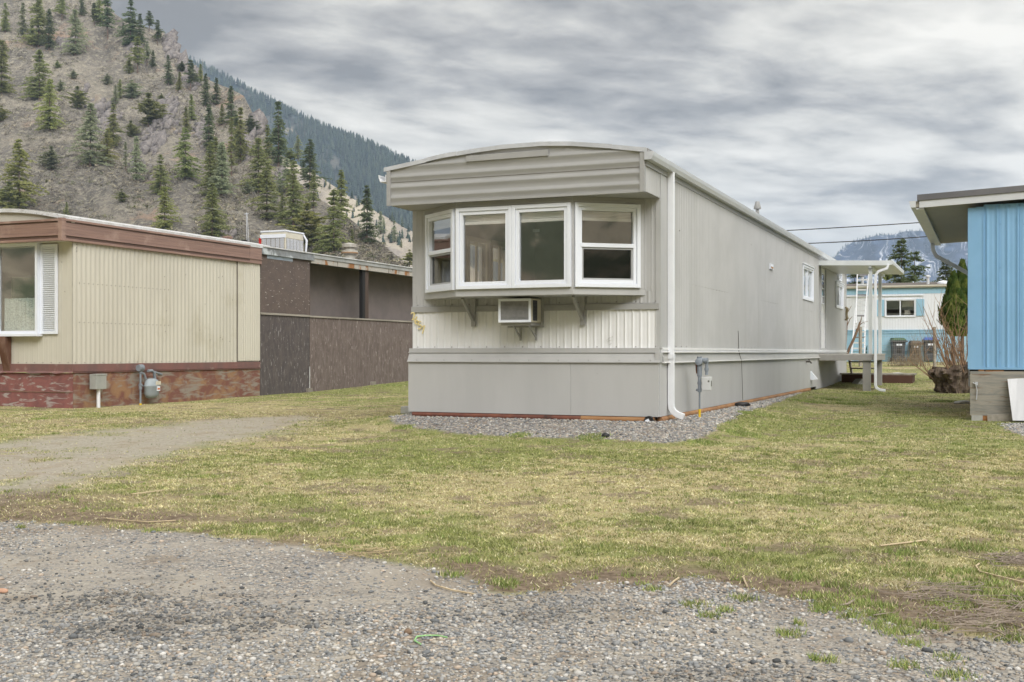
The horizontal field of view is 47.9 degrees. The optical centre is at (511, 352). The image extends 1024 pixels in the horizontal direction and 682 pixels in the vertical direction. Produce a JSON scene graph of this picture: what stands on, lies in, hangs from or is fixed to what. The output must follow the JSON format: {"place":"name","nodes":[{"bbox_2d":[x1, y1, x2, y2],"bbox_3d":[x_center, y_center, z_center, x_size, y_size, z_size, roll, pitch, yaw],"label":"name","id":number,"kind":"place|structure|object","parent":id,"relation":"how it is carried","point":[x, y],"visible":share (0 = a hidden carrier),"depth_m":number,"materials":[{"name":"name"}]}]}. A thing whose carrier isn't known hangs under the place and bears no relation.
{"place":"outdoors","nodes":[
{"label":"outdoors","id":0,"kind":"place"},
{"bbox_2d":[0,0,407,266],"bbox_3d":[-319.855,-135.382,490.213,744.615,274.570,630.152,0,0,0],"label":"hillside","id":1,"kind":"structure","parent":0,"point":[101,51],"depth_m":393.66,"materials":[{"name":"stone"}]},
{"bbox_2d":[0,3,11,32],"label":"pine tree","id":2,"kind":"object","parent":1,"relation":"on","point":[5,19],"visible":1,"depth_m":476.55,"materials":[{"name":"green plant"}]},
{"bbox_2d":[0,40,16,94],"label":"pine tree","id":3,"kind":"object","parent":1,"relation":"on","point":[4,56],"visible":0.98,"depth_m":423.32,"materials":[{"name":"green plant"}]},
{"bbox_2d":[0,181,35,208],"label":"pine tree","id":4,"kind":"object","parent":1,"relation":"on","point":[6,193],"visible":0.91,"depth_m":322.05,"materials":[{"name":"green plant"}]},
{"bbox_2d":[16,2,29,38],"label":"pine tree","id":5,"kind":"object","parent":1,"relation":"on","point":[22,30],"visible":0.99,"depth_m":474.98,"materials":[{"name":"green plant"}]},
{"bbox_2d":[0,139,49,208],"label":"pine tree","id":6,"kind":"object","parent":1,"relation":"on","point":[15,170],"visible":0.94,"depth_m":324.27,"materials":[{"name":"green plant"}]},
{"bbox_2d":[13,0,57,46],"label":"pine tree","id":7,"kind":"object","parent":1,"relation":"on","point":[38,19],"visible":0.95,"depth_m":469.69,"materials":[{"name":"green plant"}]},
{"bbox_2d":[17,49,57,99],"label":"pine tree","id":8,"kind":"object","parent":1,"relation":"on","point":[37,84],"visible":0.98,"depth_m":421.29,"materials":[{"name":"green plant"}]},
{"bbox_2d":[39,8,58,49],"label":"pine tree","id":9,"kind":"object","parent":1,"relation":"on","point":[48,39],"visible":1,"depth_m":466.76,"materials":[{"name":"green plant"}]},
{"bbox_2d":[33,78,67,130],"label":"pine tree","id":10,"kind":"object","parent":1,"relation":"on","point":[50,123],"visible":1,"depth_m":390.64,"materials":[{"name":"green plant"}]},
{"bbox_2d":[37,146,64,170],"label":"pine tree","id":11,"kind":"object","parent":1,"relation":"on","point":[50,156],"visible":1,"depth_m":355.32,"materials":[{"name":"green plant"}]},
{"bbox_2d":[51,0,70,20],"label":"pine tree","id":12,"kind":"object","parent":1,"relation":"on","point":[61,9],"visible":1,"depth_m":494.25,"materials":[{"name":"green plant"}]},
{"bbox_2d":[54,9,90,55],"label":"pine tree","id":13,"kind":"object","parent":1,"relation":"on","point":[74,48],"visible":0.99,"depth_m":462.73,"materials":[{"name":"green plant"}]},
{"bbox_2d":[58,86,90,107],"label":"pine tree","id":14,"kind":"object","parent":1,"relation":"on","point":[77,98],"visible":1,"depth_m":416.04,"materials":[{"name":"green plant"}]},
{"bbox_2d":[64,103,115,166],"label":"pine tree","id":15,"kind":"object","parent":1,"relation":"on","point":[89,158],"visible":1,"depth_m":355.20,"materials":[{"name":"green plant"}]},
{"bbox_2d":[91,0,104,21],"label":"pine tree","id":16,"kind":"object","parent":1,"relation":"on","point":[98,9],"visible":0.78,"depth_m":489.25,"materials":[{"name":"green plant"}]},
{"bbox_2d":[94,0,115,39],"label":"pine tree","id":17,"kind":"object","parent":1,"relation":"on","point":[107,13],"visible":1,"depth_m":477.34,"materials":[{"name":"green plant"}]},
{"bbox_2d":[94,129,118,162],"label":"pine tree","id":18,"kind":"object","parent":1,"relation":"on","point":[108,141],"visible":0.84,"depth_m":360.46,"materials":[{"name":"green plant"}]},
{"bbox_2d":[105,104,125,147],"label":"pine tree","id":19,"kind":"object","parent":1,"relation":"on","point":[113,124],"visible":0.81,"depth_m":380.33,"materials":[{"name":"green plant"}]},
{"bbox_2d":[114,0,145,44],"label":"pine tree","id":20,"kind":"object","parent":1,"relation":"on","point":[130,26],"visible":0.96,"depth_m":468.07,"materials":[{"name":"green plant"}]},
{"bbox_2d":[120,80,144,98],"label":"pine tree","id":21,"kind":"object","parent":1,"relation":"on","point":[131,86],"visible":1,"depth_m":428.71,"materials":[{"name":"green plant"}]},
{"bbox_2d":[123,120,141,136],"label":"pine tree","id":22,"kind":"object","parent":1,"relation":"on","point":[132,129],"visible":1,"depth_m":394.14,"materials":[{"name":"green plant"}]},
{"bbox_2d":[124,36,146,72],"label":"pine tree","id":23,"kind":"object","parent":1,"relation":"on","point":[137,51],"visible":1,"depth_m":448.29,"materials":[{"name":"green plant"}]},
{"bbox_2d":[127,136,148,179],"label":"pine tree","id":24,"kind":"object","parent":1,"relation":"on","point":[139,167],"visible":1,"depth_m":347.04,"materials":[{"name":"green plant"}]},
{"bbox_2d":[131,14,149,43],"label":"pine tree","id":25,"kind":"object","parent":1,"relation":"on","point":[139,30],"visible":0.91,"depth_m":467.46,"materials":[{"name":"green plant"}]},
{"bbox_2d":[131,92,170,126],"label":"pine tree","id":26,"kind":"object","parent":1,"relation":"on","point":[150,112],"visible":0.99,"depth_m":401.39,"materials":[{"name":"green plant"}]},
{"bbox_2d":[17,28,285,237],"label":"rocks","id":27,"kind":"object","parent":1,"relation":"on","point":[156,140],"visible":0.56,"depth_m":401.36,"materials":[{"name":"stone"}]},
{"bbox_2d":[145,154,173,192],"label":"pine tree","id":28,"kind":"object","parent":1,"relation":"on","point":[160,176],"visible":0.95,"depth_m":329.93,"materials":[{"name":"green plant"}]},
{"bbox_2d":[151,187,182,229],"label":"pine tree","id":29,"kind":"object","parent":1,"relation":"on","point":[161,223],"visible":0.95,"depth_m":300.57,"materials":[{"name":"green plant"}]},
{"bbox_2d":[162,55,175,83],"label":"pine tree","id":30,"kind":"object","parent":1,"relation":"on","point":[168,76],"visible":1,"depth_m":440.17,"materials":[{"name":"green plant"}]},
{"bbox_2d":[171,127,203,179],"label":"pine tree","id":31,"kind":"object","parent":1,"relation":"on","point":[184,172],"visible":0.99,"depth_m":344.33,"materials":[{"name":"green plant"}]},
{"bbox_2d":[183,60,200,91],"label":"pine tree","id":32,"kind":"object","parent":1,"relation":"on","point":[192,76],"visible":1,"depth_m":432.31,"materials":[{"name":"green plant"}]},
{"bbox_2d":[187,94,199,120],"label":"pine tree","id":33,"kind":"object","parent":1,"relation":"on","point":[191,111],"visible":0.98,"depth_m":405.21,"materials":[{"name":"green plant"}]},
{"bbox_2d":[194,142,217,194],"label":"pine tree","id":34,"kind":"object","parent":1,"relation":"on","point":[210,166],"visible":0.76,"depth_m":330.04,"materials":[{"name":"green plant"}]},
{"bbox_2d":[0,0,412,266],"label":"brush","id":35,"kind":"object","parent":1,"relation":"on","point":[372,256],"visible":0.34,"depth_m":344.23,"materials":[{"name":"plant"}]},
{"bbox_2d":[199,73,214,105],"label":"pine tree","id":36,"kind":"object","parent":1,"relation":"on","point":[206,95],"visible":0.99,"depth_m":421.28,"materials":[{"name":"green plant"}]},
{"bbox_2d":[199,105,217,149],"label":"pine tree","id":37,"kind":"object","parent":1,"relation":"on","point":[208,118],"visible":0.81,"depth_m":372.71,"materials":[{"name":"green plant"}]},
{"bbox_2d":[201,190,230,236],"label":"pine tree","id":38,"kind":"object","parent":1,"relation":"on","point":[219,222],"visible":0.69,"depth_m":289.56,"materials":[{"name":"green plant"}]},
{"bbox_2d":[210,78,221,104],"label":"pine tree","id":39,"kind":"object","parent":1,"relation":"on","point":[217,88],"visible":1,"depth_m":424.14,"materials":[{"name":"green plant"}]},
{"bbox_2d":[197,183,235,236],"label":"pine tree","id":40,"kind":"object","parent":1,"relation":"on","point":[210,196],"visible":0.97,"depth_m":287.43,"materials":[{"name":"green plant"}]},
{"bbox_2d":[209,142,238,195],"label":"pine tree","id":41,"kind":"object","parent":1,"relation":"on","point":[222,183],"visible":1,"depth_m":327.40,"materials":[{"name":"green plant"}]},
{"bbox_2d":[221,86,238,123],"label":"pine tree","id":42,"kind":"object","parent":1,"relation":"on","point":[230,105],"visible":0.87,"depth_m":397.41,"materials":[{"name":"green plant"}]},
{"bbox_2d":[225,117,237,175],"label":"pine tree","id":43,"kind":"object","parent":1,"relation":"on","point":[230,150],"visible":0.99,"depth_m":348.75,"materials":[{"name":"green plant"}]},
{"bbox_2d":[232,107,251,162],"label":"pine tree","id":44,"kind":"object","parent":1,"relation":"on","point":[241,148],"visible":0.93,"depth_m":359.21,"materials":[{"name":"green plant"}]},
{"bbox_2d":[243,116,261,132],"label":"pine tree","id":45,"kind":"object","parent":1,"relation":"on","point":[250,124],"visible":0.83,"depth_m":385.67,"materials":[{"name":"green plant"}]},
{"bbox_2d":[234,138,277,193],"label":"pine tree","id":46,"kind":"object","parent":1,"relation":"on","point":[259,158],"visible":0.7,"depth_m":338.63,"materials":[{"name":"green plant"}]},
{"bbox_2d":[244,161,286,220],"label":"pine tree","id":47,"kind":"object","parent":1,"relation":"on","point":[266,176],"visible":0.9,"depth_m":317.03,"materials":[{"name":"green plant"}]},
{"bbox_2d":[262,125,272,158],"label":"pine tree","id":48,"kind":"object","parent":1,"relation":"on","point":[267,131],"visible":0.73,"depth_m":362.87,"materials":[{"name":"green plant"}]},
{"bbox_2d":[264,101,291,166],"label":"pine tree","id":49,"kind":"object","parent":1,"relation":"on","point":[277,135],"visible":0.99,"depth_m":355.42,"materials":[{"name":"green plant"}]},
{"bbox_2d":[271,192,288,222],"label":"pine tree","id":50,"kind":"object","parent":1,"relation":"on","point":[281,204],"visible":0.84,"depth_m":312.97,"materials":[{"name":"green plant"}]},
{"bbox_2d":[275,158,291,196],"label":"pine tree","id":51,"kind":"object","parent":1,"relation":"on","point":[285,171],"visible":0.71,"depth_m":335.14,"materials":[{"name":"green plant"}]},
{"bbox_2d":[275,161,308,225],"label":"pine tree","id":52,"kind":"object","parent":1,"relation":"on","point":[295,209],"visible":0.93,"depth_m":309.69,"materials":[{"name":"green plant"}]},
{"bbox_2d":[275,203,327,248],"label":"pine tree","id":53,"kind":"object","parent":1,"relation":"on","point":[307,229],"visible":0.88,"depth_m":287.22,"materials":[{"name":"green plant"}]},
{"bbox_2d":[304,170,320,207],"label":"pine tree","id":54,"kind":"object","parent":1,"relation":"on","point":[313,196],"visible":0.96,"depth_m":323.62,"materials":[{"name":"green plant"}]},
{"bbox_2d":[297,139,331,188],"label":"pine tree","id":55,"kind":"object","parent":1,"relation":"on","point":[311,160],"visible":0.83,"depth_m":337.93,"materials":[{"name":"green plant"}]},
{"bbox_2d":[308,189,352,252],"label":"pine tree","id":56,"kind":"object","parent":1,"relation":"on","point":[332,232],"visible":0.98,"depth_m":278.79,"materials":[{"name":"green plant"}]},
{"bbox_2d":[334,170,353,212],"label":"pine tree","id":57,"kind":"object","parent":1,"relation":"on","point":[341,192],"visible":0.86,"depth_m":316.42,"materials":[{"name":"green plant"}]},
{"bbox_2d":[354,185,381,243],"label":"pine tree","id":58,"kind":"object","parent":1,"relation":"on","point":[365,203],"visible":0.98,"depth_m":288.29,"materials":[{"name":"green plant"}]},
{"bbox_2d":[196,65,501,280],"bbox_3d":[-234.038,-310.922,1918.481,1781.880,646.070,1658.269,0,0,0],"label":"forested ridge","id":59,"kind":"structure","parent":0,"point":[335,161],"depth_m":1643.49,"materials":[{"name":"plant"}]},
{"bbox_2d":[189,55,415,230],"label":"forest","id":60,"kind":"object","parent":59,"relation":"on","point":[384,156],"visible":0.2,"depth_m":1636.59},
{"bbox_2d":[281,155,494,281],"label":"pale slope","id":61,"kind":"structure","parent":0,"point":[392,246],"depth_m":630.47,"materials":[{"name":"stone"}]},
{"bbox_2d":[277,150,412,244],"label":"slope saplings","id":62,"kind":"object","parent":61,"relation":"on","point":[391,218],"visible":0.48,"depth_m":625.92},
{"bbox_2d":[0,362,1023,681],"bbox_3d":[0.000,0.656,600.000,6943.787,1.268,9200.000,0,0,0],"label":"ground","id":63,"kind":"structure","parent":0,"point":[142,446],"depth_m":7.33,"materials":[{"name":"soil"}]},
{"bbox_2d":[90,374,106,407],"bbox_3d":[-7.684,0.733,21.413,0.158,0.670,0.295,0,0,23],"label":"meter cabinet","id":64,"kind":"object","parent":63,"relation":"on","point":[97,382],"visible":0.95,"depth_m":21.37,"materials":[{"name":"grey metal"}]},
{"bbox_2d":[0,208,283,408],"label":"cream trailer","id":65,"kind":"object","parent":63,"relation":"on","point":[82,299],"visible":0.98,"depth_m":22.32,"materials":[{"name":"metal"}]},
{"bbox_2d":[136,364,162,404],"bbox_3d":[-7.096,0.644,22.705,0.250,0.820,0.723,0,0,23],"label":"gas meter","id":66,"kind":"object","parent":63,"relation":"on","point":[151,386],"visible":0.99,"depth_m":22.56,"materials":[{"name":"grey metal"}]},
{"bbox_2d":[259,246,412,395],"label":"carport addition","id":67,"kind":"structure","parent":63,"relation":"on","point":[341,322],"depth_m":29.65,"materials":[{"name":"brown wood"}]},
{"bbox_2d":[259,230,307,251],"bbox_3d":[-5.786,-2.750,29.219,0.879,0.600,0.899,0,0,23],"label":"evaporative cooler","id":68,"kind":"object","parent":67,"relation":"on","point":[288,239],"visible":0.73,"depth_m":28.89,"materials":[{"name":"white metal"}]},
{"bbox_2d":[341,243,357,258],"bbox_3d":[-4.644,-2.750,32.979,0.484,0.760,0.484,0,0,0],"label":"roof flue","id":69,"kind":"object","parent":67,"relation":"on","point":[349,251],"visible":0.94,"depth_m":32.83,"materials":[{"name":"metal"}]},
{"bbox_2d":[310,541,430,560],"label":"dry grass","id":70,"kind":"structure","parent":63,"relation":"on","point":[380,549],"depth_m":6.82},
{"bbox_2d":[0,361,1023,681],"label":"grass","id":71,"kind":"structure","parent":63,"relation":"on","point":[822,601],"depth_m":9.30,"materials":[{"name":"plant"}]},
{"bbox_2d":[0,392,1023,681],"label":"gravel stones","id":72,"kind":"object","parent":63,"relation":"on","point":[160,638],"visible":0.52,"depth_m":5.03,"materials":[{"name":"gravel"}]},
{"bbox_2d":[378,141,848,421],"bbox_3d":[4.150,-1.053,25.320,4.206,4.025,21.974,0,0,23],"label":"mobile home","id":73,"kind":"object","parent":63,"relation":"on","point":[648,275],"visible":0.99,"depth_m":15.94,"materials":[{"name":"grey paint"}]},
{"bbox_2d":[425,209,454,292],"bbox_3d":[-0.971,-1.397,16.047,0.120,1.105,0.880,0,0,-29],"label":"window","id":74,"kind":"structure","parent":73,"relation":"in","point":[439,264],"depth_m":16.08,"materials":[{"name":"white plastic"}]},
{"bbox_2d":[470,241,482,281],"bbox_3d":[-0.631,-1.270,18.489,0.058,0.996,0.696,0,0,23],"label":"curtain","id":75,"kind":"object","parent":73,"relation":"in","point":[480,245],"depth_m":18.77,"materials":[{"name":"fabric"}]},
{"bbox_2d":[456,205,511,289],"bbox_3d":[-0.362,-1.399,15.491,0.820,1.098,0.120,0,0,23],"label":"window","id":76,"kind":"structure","parent":73,"relation":"in","point":[505,218],"depth_m":15.48,"materials":[{"name":"white plastic"}]},
{"bbox_2d":[498,297,543,340],"bbox_3d":[0.118,-0.482,15.712,0.530,0.640,0.414,0,0,23],"label":"air conditioner","id":77,"kind":"object","parent":73,"relation":"attached to","point":[519,313],"visible":1,"depth_m":15.57,"materials":[{"name":"beige metal"}]},
{"bbox_2d":[512,202,570,287],"bbox_3d":[0.400,-1.399,15.175,0.828,1.098,0.120,0,0,23],"label":"window","id":78,"kind":"structure","parent":73,"relation":"in","point":[565,208],"depth_m":15.16,"materials":[{"name":"white plastic"}]},
{"bbox_2d":[574,202,640,287],"bbox_3d":[1.244,-1.399,15.130,0.907,1.098,0.120,0,0,-15],"label":"window","id":79,"kind":"structure","parent":73,"relation":"in","point":[609,265],"depth_m":15.12,"materials":[{"name":"white plastic"}]},
{"bbox_2d":[803,263,814,301],"bbox_3d":[7.011,-1.643,27.333,0.095,0.837,1.740,0,0,23],"label":"window","id":80,"kind":"structure","parent":73,"relation":"in","point":[808,272],"depth_m":27.45,"materials":[{"name":"white plastic"}]},
{"bbox_2d":[821,268,824,347],"bbox_3d":[8.034,-1.118,29.853,0.047,2.105,0.940,0,0,23],"label":"door","id":81,"kind":"structure","parent":73,"relation":"in","point":[822,270],"depth_m":29.86,"materials":[{"name":"white"}]},
{"bbox_2d":[835,281,844,309],"bbox_3d":[9.373,-1.625,33.011,0.095,0.750,1.760,0,0,23],"label":"window","id":82,"kind":"structure","parent":73,"relation":"in","point":[839,287],"depth_m":33.03,"materials":[{"name":"white plastic"}]},
{"bbox_2d":[695,356,711,416],"bbox_3d":[2.718,0.513,16.289,0.237,0.910,0.314,0,0,23],"label":"gas meter","id":83,"kind":"object","parent":63,"relation":"on","point":[706,382],"visible":0.98,"depth_m":16.18,"materials":[{"name":"metal"}]},
{"bbox_2d":[847,307,866,353],"bbox_3d":[12.673,-0.683,42.502,0.906,2.085,0.106,0,0,0],"label":"leaning branch","id":84,"kind":"object","parent":63,"relation":"on","point":[853,338],"visible":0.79,"depth_m":42.47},
{"bbox_2d":[851,274,868,362],"bbox_3d":[15.672,-1.617,51.817,0.604,4.215,4.137,0,0,21],"label":"ladder","id":85,"kind":"object","parent":63,"relation":"on","point":[856,316],"visible":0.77,"depth_m":52.05,"materials":[{"name":"metal"}]},
{"bbox_2d":[819,260,903,391],"bbox_3d":[9.354,-0.652,30.622,1.784,3.316,4.402,0,0,23],"label":"porch","id":86,"kind":"object","parent":63,"relation":"on","point":[880,268],"visible":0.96,"depth_m":28.78,"materials":[{"name":"paint"}]},
{"bbox_2d":[840,373,916,382],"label":"wood platform","id":87,"kind":"structure","parent":63,"relation":"on","point":[889,377],"depth_m":32.15,"materials":[{"name":"wood"}]},
{"bbox_2d":[889,338,907,361],"bbox_3d":[17.614,-0.120,52.613,0.724,1.103,0.787,0,0,9],"label":"wheelie bin","id":88,"kind":"object","parent":63,"relation":"on","point":[902,341],"visible":0.8,"depth_m":52.31,"materials":[{"name":"grey plastic"}]},
{"bbox_2d":[887,239,913,282],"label":"pine tree","id":89,"kind":"object","parent":63,"relation":"on","point":[898,256],"visible":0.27,"depth_m":77.85,"materials":[{"name":"green plant"}]},
{"bbox_2d":[847,275,967,361],"bbox_3d":[18.113,-1.615,54.752,17.600,4.230,3.900,0,0,23],"label":"white trailer","id":90,"kind":"object","parent":63,"relation":"on","point":[902,313],"visible":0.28,"depth_m":53.03,"materials":[{"name":"metal"}]},
{"bbox_2d":[887,355,930,365],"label":"dry weeds","id":91,"kind":"object","parent":63,"relation":"on","point":[905,362],"visible":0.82,"depth_m":44.41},
{"bbox_2d":[901,251,934,282],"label":"pine tree","id":92,"kind":"object","parent":63,"relation":"on","point":[919,268],"visible":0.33,"depth_m":75.87,"materials":[{"name":"green plant"}]},
{"bbox_2d":[922,337,939,360],"bbox_3d":[19.056,-0.129,52.613,0.753,1.121,0.787,0,0,9],"label":"wheelie bin","id":93,"kind":"object","parent":63,"relation":"on","point":[930,349],"visible":0.38,"depth_m":52.32,"materials":[{"name":"grey plastic"}]},
{"bbox_2d":[933,327,935,365],"bbox_3d":[16.137,-0.168,44.020,0.090,1.612,0.090,0,0,-17],"label":"fence post","id":94,"kind":"object","parent":63,"relation":"on","point":[934,354],"visible":0.45,"depth_m":43.98,"materials":[{"name":"brown wood"}]},
{"bbox_2d":[863,332,965,364],"bbox_3d":[15.510,-0.147,44.076,4.328,1.270,0.006,0,0,3],"label":"wire fence","id":95,"kind":"object","parent":94,"relation":"attached to","point":[898,345],"visible":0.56,"depth_m":44.11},
{"bbox_2d":[873,577,1001,604],"bbox_3d":[2.193,1.198,5.836,0.579,0.043,0.645,0,0,42],"label":"twig pile","id":96,"kind":"object","parent":63,"relation":"on","point":[944,593],"visible":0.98,"depth_m":5.76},
{"bbox_2d":[906,288,969,393],"bbox_3d":[10.323,-0.311,27.806,1.782,2.686,0.923,0,0,0],"label":"shrub","id":97,"kind":"object","parent":63,"relation":"on","point":[954,378],"visible":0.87,"depth_m":27.64,"materials":[{"name":"brown plant"}]},
{"bbox_2d":[934,258,952,281],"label":"pine tree","id":98,"kind":"object","parent":63,"relation":"on","point":[949,268],"visible":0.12,"depth_m":84.00,"materials":[{"name":"green plant"}]},
{"bbox_2d":[873,593,1023,649],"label":"dirt patch","id":99,"kind":"object","parent":63,"relation":"on","point":[988,611],"visible":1,"depth_m":5.21,"materials":[{"name":"soil"}]},
{"bbox_2d":[936,270,967,363],"bbox_3d":[11.871,-0.652,30.988,0.748,3.170,0.751,0,0,-26],"label":"cedar hedge tree","id":100,"kind":"object","parent":63,"relation":"on","point":[953,288],"visible":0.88,"depth_m":30.82,"materials":[{"name":"green plant"}]},
{"bbox_2d":[956,258,967,363],"bbox_3d":[12.350,-0.848,31.600,0.703,3.525,0.732,0,0,-30],"label":"cedar hedge tree","id":101,"kind":"object","parent":63,"relation":"on","point":[963,279],"visible":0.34,"depth_m":31.45,"materials":[{"name":"green plant"}]},
{"bbox_2d":[909,185,1023,420],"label":"blue house","id":102,"kind":"structure","parent":63,"relation":"on","point":[987,224],"depth_m":17.78,"materials":[{"name":"metal"}]},
{"bbox_2d":[954,546,1023,568],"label":"dirt patch","id":103,"kind":"object","parent":63,"relation":"on","point":[1013,559],"visible":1,"depth_m":6.62,"materials":[{"name":"soil"}]},
{"bbox_2d":[987,414,1015,421],"bbox_3d":[7.675,0.991,17.561,0.800,0.120,0.060,-4,-2,23],"label":"timber board","id":104,"kind":"object","parent":63,"relation":"on","point":[1000,417],"visible":0.67,"depth_m":17.61,"materials":[{"name":"brown wood"}]},
{"bbox_2d":[1007,378,1023,420],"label":"white sheet","id":105,"kind":"object","parent":63,"relation":"on","point":[1016,389],"visible":1,"depth_m":17.46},
{"bbox_2d":[108,0,1023,256],"label":"sky","id":106,"kind":"structure","parent":0,"point":[818,113],"materials":[{"name":"grey"}]},
{"bbox_2d":[834,231,967,283],"bbox_3d":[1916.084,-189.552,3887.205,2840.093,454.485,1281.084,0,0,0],"label":"mountain","id":107,"kind":"structure","parent":0,"point":[954,253],"depth_m":3833.88,"materials":[{"name":"stone"}]},
{"bbox_2d":[832,229,960,281],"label":"mountain forest","id":108,"kind":"object","parent":107,"relation":"on","point":[899,232],"visible":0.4,"depth_m":3828.96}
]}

